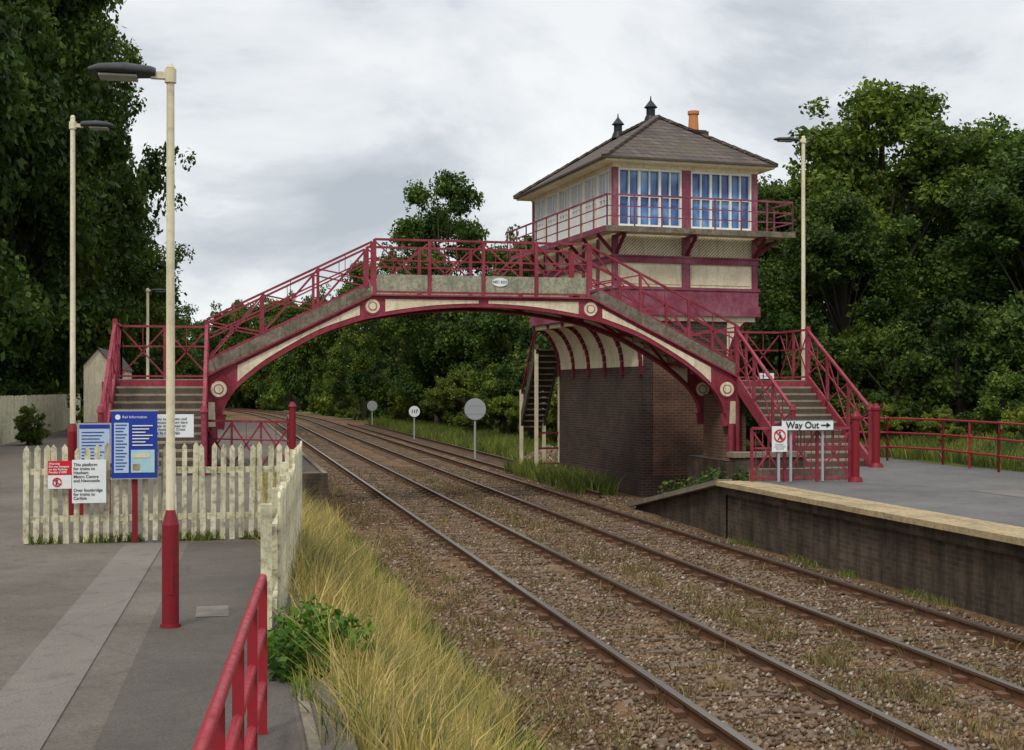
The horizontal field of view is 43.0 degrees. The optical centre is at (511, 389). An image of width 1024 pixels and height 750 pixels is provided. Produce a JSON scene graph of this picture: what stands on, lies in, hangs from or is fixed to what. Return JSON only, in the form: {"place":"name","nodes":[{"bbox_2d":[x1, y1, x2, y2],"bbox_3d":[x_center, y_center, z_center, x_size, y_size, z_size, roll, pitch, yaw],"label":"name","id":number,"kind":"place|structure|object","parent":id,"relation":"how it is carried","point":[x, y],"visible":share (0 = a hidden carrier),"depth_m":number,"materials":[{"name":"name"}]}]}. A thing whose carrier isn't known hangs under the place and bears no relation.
{"place":"outdoors","nodes":[
{"label":"outdoors","id":0,"kind":"place"},
{"bbox_2d":[81,347,133,422],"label":"station building","id":1,"kind":"structure","parent":0,"point":[94,366],"depth_m":47.83,"materials":[{"name":"beige paint"}]},
{"bbox_2d":[0,422,357,749],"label":"platform pavement","id":2,"kind":"structure","parent":0,"point":[94,655],"depth_m":9.49,"materials":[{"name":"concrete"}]},
{"bbox_2d":[12,403,51,444],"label":"shrub","id":3,"kind":"object","parent":2,"relation":"on","point":[28,433],"visible":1,"depth_m":40.87,"materials":[{"name":"green plant"}]},
{"bbox_2d":[0,394,80,444],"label":"board fence","id":4,"kind":"object","parent":2,"relation":"on","point":[54,408],"visible":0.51,"depth_m":49.14,"materials":[{"name":"beige paint"}]},
{"bbox_2d":[67,115,113,514],"bbox_3d":[-5.867,-1.020,18.065,0.628,5.560,0.280,0,0,-12],"label":"street lamp","id":5,"kind":"object","parent":2,"relation":"on","point":[72,428],"visible":0.73,"depth_m":17.99,"materials":[{"name":"beige metal"}]},
{"bbox_2d":[77,423,110,514],"bbox_3d":[-5.725,1.110,17.844,0.455,1.300,0.141,0,0,-12],"label":"poster board","id":6,"kind":"object","parent":2,"relation":"on","point":[90,436],"visible":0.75,"depth_m":17.78,"materials":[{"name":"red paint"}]},
{"bbox_2d":[88,62,180,628],"bbox_3d":[-2.773,-0.325,9.569,0.658,4.170,0.280,0,0,-12],"label":"street lamp","id":7,"kind":"object","parent":2,"relation":"on","point":[123,71],"visible":1,"depth_m":9.59,"materials":[{"name":"beige metal"}]},
{"bbox_2d":[110,410,158,542],"bbox_3d":[-4.330,0.998,14.919,0.529,1.525,0.122,0,0,-12],"label":"information board","id":8,"kind":"object","parent":2,"relation":"on","point":[134,445],"visible":1,"depth_m":14.87,"materials":[{"name":"blue paint"}]},
{"bbox_2d":[146,288,165,403],"bbox_3d":[-13.778,-1.080,50.422,0.880,5.680,0.280,0,0,-12],"label":"street lamp","id":9,"kind":"object","parent":2,"relation":"on","point":[148,290],"visible":0.45,"depth_m":50.31,"materials":[{"name":"beige metal"}]},
{"bbox_2d":[23,442,289,543],"bbox_3d":[-4.044,1.182,15.146,3.130,1.157,0.141,0,0,-12],"label":"picket fence","id":10,"kind":"object","parent":2,"relation":"on","point":[86,517],"visible":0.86,"depth_m":15.07,"materials":[{"name":"beige paint"}]},
{"bbox_2d":[48,461,71,488],"bbox_3d":[-5.132,0.968,14.749,0.255,0.315,0.032,0,0,-12],"label":"warning sign","id":11,"kind":"object","parent":10,"relation":"attached to","point":[59,474],"visible":1,"depth_m":14.74,"materials":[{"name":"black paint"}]},
{"bbox_2d":[72,460,105,502],"bbox_3d":[-4.813,1.045,14.797,0.370,0.490,0.035,0,0,-12],"label":"platform notice","id":12,"kind":"object","parent":10,"relation":"attached to","point":[88,481],"visible":1,"depth_m":14.78,"materials":[{"name":"white paint"}]},
{"bbox_2d":[157,414,193,437],"bbox_3d":[-3.982,1.025,15.236,0.490,1.470,0.080,0,0,-12],"label":"passenger notice","id":13,"kind":"object","parent":10,"relation":"attached to","point":[184,425],"visible":0.59,"depth_m":15.22,"materials":[{"name":"white paint"}]},
{"bbox_2d":[192,573,266,749],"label":"handrail","id":14,"kind":"object","parent":2,"relation":"on","point":[249,691],"visible":0.97,"depth_m":5.14,"materials":[{"name":"red metal"}]},
{"bbox_2d":[207,402,296,466],"bbox_3d":[-6.116,1.025,30.305,2.110,1.530,6.225,0,0,-12],"label":"barrier railing","id":15,"kind":"object","parent":2,"relation":"on","point":[290,430],"visible":0.72,"depth_m":28.00,"materials":[{"name":"red metal"}]},
{"bbox_2d":[261,441,301,629],"bbox_3d":[-2.164,1.230,12.455,0.148,1.260,5.956,0,0,-8],"label":"picket fence","id":16,"kind":"object","parent":2,"relation":"on","point":[281,513],"visible":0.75,"depth_m":10.71,"materials":[{"name":"beige paint"}]},
{"bbox_2d":[226,401,367,421],"bbox_3d":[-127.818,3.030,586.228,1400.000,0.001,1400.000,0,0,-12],"label":"ground","id":17,"kind":"structure","parent":0,"point":[299,411],"depth_m":154.77,"materials":[{"name":"green plant"}]},
{"bbox_2d":[178,311,209,372],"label":"shrub","id":18,"kind":"object","parent":17,"relation":"on","point":[194,339],"visible":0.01,"depth_m":183.71,"materials":[{"name":"green plant"}]},
{"bbox_2d":[189,300,256,408],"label":"shrub","id":19,"kind":"object","parent":17,"relation":"on","point":[232,403],"visible":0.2,"depth_m":199.54,"materials":[{"name":"green plant"}]},
{"bbox_2d":[218,299,301,408],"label":"broadleaf tree","id":20,"kind":"object","parent":17,"relation":"on","point":[246,390],"visible":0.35,"depth_m":192.78,"materials":[{"name":"green plant"}]},
{"bbox_2d":[248,290,301,408],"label":"shrub","id":21,"kind":"object","parent":17,"relation":"on","point":[276,310],"visible":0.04,"depth_m":199.88,"materials":[{"name":"green plant"}]},
{"bbox_2d":[252,295,318,411],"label":"broadleaf tree","id":22,"kind":"object","parent":17,"relation":"on","point":[285,366],"visible":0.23,"depth_m":177.24,"materials":[{"name":"green plant"}]},
{"bbox_2d":[285,286,347,413],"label":"broadleaf tree","id":23,"kind":"object","parent":17,"relation":"on","point":[300,386],"visible":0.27,"depth_m":160.61,"materials":[{"name":"green plant"}]},
{"bbox_2d":[307,284,370,415],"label":"broadleaf tree","id":24,"kind":"object","parent":17,"relation":"on","point":[318,370],"visible":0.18,"depth_m":146.53,"materials":[{"name":"green plant"}]},
{"bbox_2d":[331,385,359,417],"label":"shrub","id":25,"kind":"object","parent":17,"relation":"on","point":[350,411],"visible":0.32,"depth_m":138.37,"materials":[{"name":"green plant"}]},
{"bbox_2d":[327,321,382,419],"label":"shrub","id":26,"kind":"object","parent":17,"relation":"on","point":[359,416],"visible":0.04,"depth_m":130.14,"materials":[{"name":"green plant"}]},
{"bbox_2d":[322,260,396,419],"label":"birch tree","id":27,"kind":"object","parent":17,"relation":"on","point":[339,368],"visible":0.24,"depth_m":125.72,"materials":[{"name":"green plant"}]},
{"bbox_2d":[342,320,403,418],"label":"shrub","id":28,"kind":"object","parent":17,"relation":"on","point":[354,380],"visible":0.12,"depth_m":118.26,"materials":[{"name":"green plant"}]},
{"bbox_2d":[347,221,447,421],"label":"birch tree","id":29,"kind":"object","parent":17,"relation":"on","point":[376,389],"visible":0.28,"depth_m":100.84,"materials":[{"name":"green plant"}]},
{"bbox_2d":[381,318,432,420],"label":"shrub","id":30,"kind":"object","parent":17,"relation":"on","point":[390,369],"visible":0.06,"depth_m":107.10,"materials":[{"name":"green plant"}]},
{"bbox_2d":[255,473,571,749],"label":"grass verge","id":31,"kind":"object","parent":17,"relation":"on","point":[451,651],"depth_m":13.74,"materials":[{"name":"plant"}]},
{"bbox_2d":[267,593,373,682],"bbox_3d":[-1.275,1.605,8.181,0.707,0.539,0.834,0,0,-25],"label":"bramble bush","id":32,"kind":"object","parent":31,"relation":"on","point":[278,642],"visible":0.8,"depth_m":8.05,"materials":[{"name":"green plant"}]},
{"bbox_2d":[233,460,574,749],"bbox_3d":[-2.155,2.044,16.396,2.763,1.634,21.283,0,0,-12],"label":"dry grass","id":33,"kind":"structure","parent":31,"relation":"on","point":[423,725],"depth_m":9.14,"materials":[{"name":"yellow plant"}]},
{"bbox_2d":[395,378,433,424],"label":"shrub","id":34,"kind":"object","parent":17,"relation":"on","point":[421,416],"visible":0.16,"depth_m":98.62,"materials":[{"name":"green plant"}]},
{"bbox_2d":[387,204,479,396],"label":"birch tree","id":35,"kind":"object","parent":17,"relation":"on","point":[420,375],"visible":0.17,"depth_m":96.73,"materials":[{"name":"green plant"}]},
{"bbox_2d":[380,168,489,424],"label":"birch tree","id":36,"kind":"object","parent":17,"relation":"on","point":[457,194],"visible":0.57,"depth_m":93.09,"materials":[{"name":"green plant"}]},
{"bbox_2d":[418,386,458,427],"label":"shrub","id":37,"kind":"object","parent":17,"relation":"on","point":[431,405],"visible":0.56,"depth_m":90.28,"materials":[{"name":"green plant"}]},
{"bbox_2d":[423,365,479,428],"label":"shrub","id":38,"kind":"object","parent":17,"relation":"on","point":[459,396],"visible":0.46,"depth_m":84.33,"materials":[{"name":"green plant"}]},
{"bbox_2d":[428,245,508,376],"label":"birch tree","id":39,"kind":"object","parent":17,"relation":"on","point":[479,265],"visible":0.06,"depth_m":96.76,"materials":[{"name":"green plant"}]},
{"bbox_2d":[452,397,492,434],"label":"shrub","id":40,"kind":"object","parent":17,"relation":"on","point":[465,421],"visible":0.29,"depth_m":78.18,"materials":[{"name":"green plant"}]},
{"bbox_2d":[434,270,513,425],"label":"birch tree","id":41,"kind":"object","parent":17,"relation":"on","point":[457,343],"visible":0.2,"depth_m":88.28,"materials":[{"name":"green plant"}]},
{"bbox_2d":[464,398,485,457],"bbox_3d":[-1.546,1.689,54.500,0.924,2.642,0.133,0,0,-12],"label":"round rail sign","id":42,"kind":"object","parent":17,"relation":"on","point":[474,409],"visible":0.98,"depth_m":54.45,"materials":[{"name":"grey metal"}]},
{"bbox_2d":[365,417,624,495],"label":"trackside grass","id":43,"kind":"structure","parent":17,"relation":"on","point":[571,480],"depth_m":55.59,"materials":[{"name":"green plant"}]},
{"bbox_2d":[473,375,523,440],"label":"shrub","id":44,"kind":"object","parent":17,"relation":"on","point":[497,407],"visible":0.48,"depth_m":70.96,"materials":[{"name":"green plant"}]},
{"bbox_2d":[466,313,532,427],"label":"shrub","id":45,"kind":"object","parent":17,"relation":"on","point":[477,379],"visible":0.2,"depth_m":80.23,"materials":[{"name":"green plant"}]},
{"bbox_2d":[476,224,531,367],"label":"shrub","id":46,"kind":"object","parent":17,"relation":"on","point":[512,234],"visible":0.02,"depth_m":95.91,"materials":[{"name":"green plant"}]},
{"bbox_2d":[457,234,554,391],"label":"birch tree","id":47,"kind":"object","parent":17,"relation":"on","point":[488,323],"visible":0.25,"depth_m":80.75,"materials":[{"name":"green plant"}]},
{"bbox_2d":[472,316,555,418],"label":"shrub","id":48,"kind":"object","parent":17,"relation":"on","point":[524,330],"visible":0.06,"depth_m":71.42,"materials":[{"name":"green plant"}]},
{"bbox_2d":[503,395,549,445],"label":"shrub","id":49,"kind":"object","parent":17,"relation":"on","point":[512,414],"visible":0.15,"depth_m":65.09,"materials":[{"name":"green plant"}]},
{"bbox_2d":[513,332,556,438],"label":"shrub","id":50,"kind":"object","parent":17,"relation":"on","point":[542,342],"visible":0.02,"depth_m":66.08,"materials":[{"name":"green plant"}]},
{"bbox_2d":[512,444,557,465],"bbox_3d":[1.401,2.598,49.444,3.181,1.052,5.853,0,0,-12],"label":"gravel pile","id":51,"kind":"object","parent":17,"relation":"on","point":[551,459],"visible":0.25,"depth_m":48.67,"materials":[{"name":"stone"}]},
{"bbox_2d":[527,377,557,446],"bbox_3d":[2.512,1.167,59.984,4.071,4.353,3.679,0,0,-21],"label":"shrub","id":52,"kind":"object","parent":17,"relation":"on","point":[552,421],"visible":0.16,"depth_m":59.27,"materials":[{"name":"green plant"}]},
{"bbox_2d":[335,404,824,453],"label":"grass bank","id":53,"kind":"structure","parent":17,"relation":"on","point":[490,422],"depth_m":71.96,"materials":[{"name":"green plant"}]},
{"bbox_2d":[739,301,835,446],"bbox_3d":[8.641,-0.194,40.722,4.173,5.359,5.421,0,0,-11],"label":"shrub","id":54,"kind":"object","parent":53,"relation":"on","point":[814,321],"visible":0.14,"depth_m":40.72,"materials":[{"name":"green plant"}]},
{"bbox_2d":[730,180,852,375],"bbox_3d":[10.287,-2.964,49.088,8.411,10.131,8.543,0,0,-3],"label":"broadleaf tree","id":55,"kind":"object","parent":53,"relation":"on","point":[765,193],"visible":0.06,"depth_m":48.41,"materials":[{"name":"green plant"}]},
{"bbox_2d":[760,325,892,445],"bbox_3d":[9.353,0.267,38.272,4.071,4.353,3.679,0,0,28],"label":"shrub","id":56,"kind":"object","parent":53,"relation":"on","point":[832,346],"visible":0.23,"depth_m":37.85,"materials":[{"name":"green plant"}]},
{"bbox_2d":[768,136,922,307],"bbox_3d":[15.921,-4.571,58.051,10.805,13.475,11.458,0,0,-1],"label":"broadleaf tree","id":57,"kind":"object","parent":53,"relation":"on","point":[891,164],"depth_m":58.20,"materials":[{"name":"green plant"}]},
{"bbox_2d":[756,185,949,396],"bbox_3d":[11.291,-2.377,43.058,6.267,8.914,6.646,0,0,-39],"label":"broadleaf tree","id":58,"kind":"object","parent":53,"relation":"on","point":[845,259],"visible":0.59,"depth_m":42.02,"materials":[{"name":"green plant"}]},
{"bbox_2d":[758,76,1007,411],"bbox_3d":[14.443,-4.870,49.309,10.541,14.097,9.941,0,0,-17],"label":"broadleaf tree","id":59,"kind":"object","parent":53,"relation":"on","point":[929,172],"visible":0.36,"depth_m":47.48,"materials":[{"name":"green plant"}]},
{"bbox_2d":[830,315,958,445],"bbox_3d":[10.599,0.113,37.130,3.616,4.644,4.698,0,0,0],"label":"shrub","id":60,"kind":"object","parent":53,"relation":"on","point":[877,342],"visible":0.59,"depth_m":36.37,"materials":[{"name":"green plant"}]},
{"bbox_2d":[853,112,1023,407],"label":"broadleaf tree","id":61,"kind":"object","parent":53,"relation":"on","point":[1015,139],"visible":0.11,"depth_m":48.83,"materials":[{"name":"green plant"}]},
{"bbox_2d":[877,289,1023,431],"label":"shrub","id":62,"kind":"object","parent":53,"relation":"on","point":[966,316],"visible":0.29,"depth_m":36.48,"materials":[{"name":"green plant"}]},
{"bbox_2d":[887,118,1023,413],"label":"broadleaf tree","id":63,"kind":"object","parent":53,"relation":"on","point":[954,130],"visible":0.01,"depth_m":56.99,"materials":[{"name":"green plant"}]},
{"bbox_2d":[911,146,1023,409],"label":"broadleaf tree","id":64,"kind":"object","parent":53,"relation":"on","point":[997,205],"visible":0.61,"depth_m":40.11,"materials":[{"name":"green plant"}]},
{"bbox_2d":[953,364,1023,435],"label":"shrub","id":65,"kind":"object","parent":53,"relation":"on","point":[996,393],"visible":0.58,"depth_m":33.47,"materials":[{"name":"green plant"}]},
{"bbox_2d":[966,306,1023,403],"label":"shrub","id":66,"kind":"object","parent":53,"relation":"on","point":[1008,325],"visible":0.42,"depth_m":35.37,"materials":[{"name":"green plant"}]},
{"bbox_2d":[975,233,1023,375],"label":"broadleaf tree","id":67,"kind":"object","parent":53,"relation":"on","point":[1014,280],"visible":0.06,"depth_m":42.26,"materials":[{"name":"green plant"}]},
{"bbox_2d":[998,404,1023,443],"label":"shrub","id":68,"kind":"object","parent":53,"relation":"on","point":[1005,415],"visible":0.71,"depth_m":31.33,"materials":[{"name":"green plant"}]},
{"bbox_2d":[223,409,1023,749],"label":"track ballast","id":69,"kind":"structure","parent":17,"relation":"on","point":[239,415],"depth_m":16.48,"materials":[{"name":"gravel"}]},
{"bbox_2d":[347,423,602,497],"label":"siding track","id":70,"kind":"structure","parent":69,"relation":"on","point":[492,461],"depth_m":61.07,"materials":[{"name":"brown"}]},
{"bbox_2d":[27,528,964,705],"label":"edge weeds","id":71,"kind":"object","parent":69,"relation":"on","point":[303,684],"visible":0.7,"depth_m":14.98,"materials":[{"name":"green plant"}]},
{"bbox_2d":[224,409,990,749],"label":"railway track","id":72,"kind":"structure","parent":69,"relation":"on","point":[700,719],"depth_m":14.78,"materials":[{"name":"brown metal"}]},
{"bbox_2d":[225,407,1023,725],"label":"railway track","id":73,"kind":"structure","parent":69,"relation":"on","point":[995,687],"depth_m":18.95,"materials":[{"name":"brown metal"}]},
{"bbox_2d":[321,465,1023,749],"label":"ballast stones","id":74,"kind":"object","parent":69,"relation":"on","point":[772,729],"visible":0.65,"depth_m":14.78,"materials":[{"name":"gravel"}]},
{"bbox_2d":[328,467,1023,749],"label":"track weeds","id":75,"kind":"object","parent":69,"relation":"on","point":[826,661],"visible":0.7,"depth_m":14.58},
{"bbox_2d":[507,96,794,497],"bbox_3d":[3.661,-2.790,39.863,5.620,11.600,10.008,0,0,-17],"label":"signal box","id":76,"kind":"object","parent":17,"relation":"on","point":[673,205],"visible":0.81,"depth_m":36.19,"materials":[{"name":"brick"}]},
{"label":"grass bank","id":77,"kind":"object","parent":17,"relation":"on","visible":0},
{"bbox_2d":[0,341,34,395],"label":"shrub","id":78,"kind":"object","parent":77,"relation":"on","point":[9,361],"visible":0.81,"depth_m":49.72,"materials":[{"name":"green plant"}]},
{"bbox_2d":[3,324,63,395],"bbox_3d":[-23.361,-0.962,56.830,7.228,7.145,5.564,0,0,-16],"label":"shrub","id":79,"kind":"object","parent":77,"relation":"on","point":[31,368],"visible":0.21,"depth_m":55.95,"materials":[{"name":"green plant"}]},
{"bbox_2d":[0,0,78,394],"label":"broadleaf tree","id":80,"kind":"object","parent":77,"relation":"on","point":[18,81],"visible":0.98,"depth_m":47.34,"materials":[{"name":"green plant"}]},
{"bbox_2d":[0,0,107,395],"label":"broadleaf tree","id":81,"kind":"object","parent":77,"relation":"on","point":[45,166],"visible":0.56,"depth_m":53.18,"materials":[{"name":"green plant"}]},
{"bbox_2d":[0,0,134,422],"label":"broadleaf tree","id":82,"kind":"object","parent":77,"relation":"on","point":[93,326],"visible":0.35,"depth_m":57.85,"materials":[{"name":"green plant"}]},
{"bbox_2d":[0,0,142,338],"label":"broadleaf tree","id":83,"kind":"object","parent":77,"relation":"on","point":[21,239],"visible":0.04,"depth_m":68.97,"materials":[{"name":"green plant"}]},
{"bbox_2d":[16,0,165,394],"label":"broadleaf tree","id":84,"kind":"object","parent":77,"relation":"on","point":[123,210],"visible":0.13,"depth_m":67.81,"materials":[{"name":"green plant"}]},
{"bbox_2d":[17,5,196,403],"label":"broadleaf tree","id":85,"kind":"object","parent":77,"relation":"on","point":[122,99],"visible":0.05,"depth_m":75.69,"materials":[{"name":"green plant"}]},
{"bbox_2d":[105,226,152,308],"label":"broadleaf tree","id":86,"kind":"object","parent":77,"relation":"on","point":[127,265],"visible":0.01,"depth_m":90.85,"materials":[{"name":"green plant"}]},
{"bbox_2d":[113,218,196,378],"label":"broadleaf tree","id":87,"kind":"object","parent":77,"relation":"on","point":[158,314],"visible":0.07,"depth_m":95.25,"materials":[{"name":"green plant"}]},
{"bbox_2d":[139,292,198,344],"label":"broadleaf tree","id":88,"kind":"object","parent":77,"relation":"on","point":[186,308],"depth_m":136.91,"materials":[{"name":"green plant"}]},
{"bbox_2d":[182,348,203,378],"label":"shrub","id":89,"kind":"object","parent":77,"relation":"on","point":[194,369],"visible":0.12,"depth_m":123.62,"materials":[{"name":"green plant"}]},
{"bbox_2d":[102,0,1023,339],"label":"sky","id":90,"kind":"structure","parent":0,"point":[307,123],"materials":[{"name":"white"}]},
{"bbox_2d":[629,451,1023,626],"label":"platform pavement","id":91,"kind":"structure","parent":0,"point":[948,532],"depth_m":20.69,"materials":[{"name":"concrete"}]},
{"bbox_2d":[96,238,872,475],"bbox_3d":[-0.565,-0.323,30.285,16.980,6.465,5.200,0,0,-12],"label":"footbridge","id":92,"kind":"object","parent":91,"relation":"on","point":[723,394],"visible":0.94,"depth_m":31.27,"materials":[{"name":"red paint"}]},
{"bbox_2d":[657,465,754,503],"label":"ramp weeds","id":93,"kind":"object","parent":91,"relation":"on","point":[714,475],"visible":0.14,"depth_m":26.73,"materials":[{"name":"green plant"}]},
{"bbox_2d":[772,426,786,481],"bbox_3d":[5.031,1.215,24.476,0.300,1.050,0.096,0,0,-12],"label":"no trespass sign","id":94,"kind":"object","parent":91,"relation":"on","point":[779,439],"visible":1,"depth_m":24.46,"materials":[{"name":"white metal"}]},
{"bbox_2d":[774,136,805,379],"bbox_3d":[7.212,-2.405,33.608,0.912,8.330,0.280,0,0,-12],"label":"street lamp","id":95,"kind":"object","parent":91,"relation":"on","point":[790,139],"visible":0.57,"depth_m":33.64,"materials":[{"name":"beige metal"}]},
{"bbox_2d":[750,427,851,481],"bbox_3d":[5.514,1.252,24.819,1.941,1.075,0.070,0,0,-2],"label":"gate railing","id":96,"kind":"object","parent":91,"relation":"on","point":[816,472],"visible":0.89,"depth_m":24.81,"materials":[{"name":"red metal"}]},
{"bbox_2d":[782,419,833,480],"bbox_3d":[5.596,1.155,24.657,1.040,1.170,0.102,0,0,-12],"label":"way out sign","id":97,"kind":"object","parent":91,"relation":"on","point":[822,426],"visible":1,"depth_m":24.62,"materials":[{"name":"white metal"}]},
{"bbox_2d":[848,411,862,481],"bbox_3d":[6.545,1.085,24.763,0.285,1.350,0.285,0,0,-12],"label":"iron post","id":98,"kind":"object","parent":91,"relation":"on","point":[855,417],"visible":1,"depth_m":24.70,"materials":[{"name":"red metal"}]},
{"bbox_2d":[869,403,883,467],"bbox_3d":[8.231,1.035,29.378,0.323,1.450,0.323,0,0,-12],"label":"iron post","id":99,"kind":"object","parent":91,"relation":"on","point":[875,409],"visible":1,"depth_m":29.30,"materials":[{"name":"red metal"}]},
{"bbox_2d":[841,417,1023,471],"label":"platform railing","id":100,"kind":"object","parent":91,"relation":"on","point":[998,439],"visible":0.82,"depth_m":29.40,"materials":[{"name":"red metal"}]},
{"bbox_2d":[884,455,1022,471],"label":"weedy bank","id":101,"kind":"structure","parent":91,"relation":"on","point":[945,463],"depth_m":30.53,"materials":[{"name":"green plant"}]},
{"bbox_2d":[860,399,918,444],"bbox_3d":[10.111,1.034,35.188,1.493,1.596,1.349,0,0,-21],"label":"shrub","id":102,"kind":"object","parent":101,"relation":"on","point":[888,409],"visible":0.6,"depth_m":34.87,"materials":[{"name":"green plant"}]},
{"bbox_2d":[915,404,967,440],"bbox_3d":[11.396,1.096,34.184,1.357,1.451,1.226,0,0,-8],"label":"shrub","id":103,"kind":"object","parent":101,"relation":"on","point":[935,426],"visible":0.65,"depth_m":34.02,"materials":[{"name":"green plant"}]},
{"bbox_2d":[860,424,1023,471],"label":"platform edge grass","id":104,"kind":"structure","parent":101,"relation":"on","point":[986,446],"depth_m":31.40,"materials":[{"name":"green plant"}]},
{"bbox_2d":[935,424,971,448],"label":"shrub","id":105,"kind":"object","parent":104,"relation":"on","point":[953,430],"visible":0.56,"depth_m":32.21,"materials":[{"name":"green plant"}]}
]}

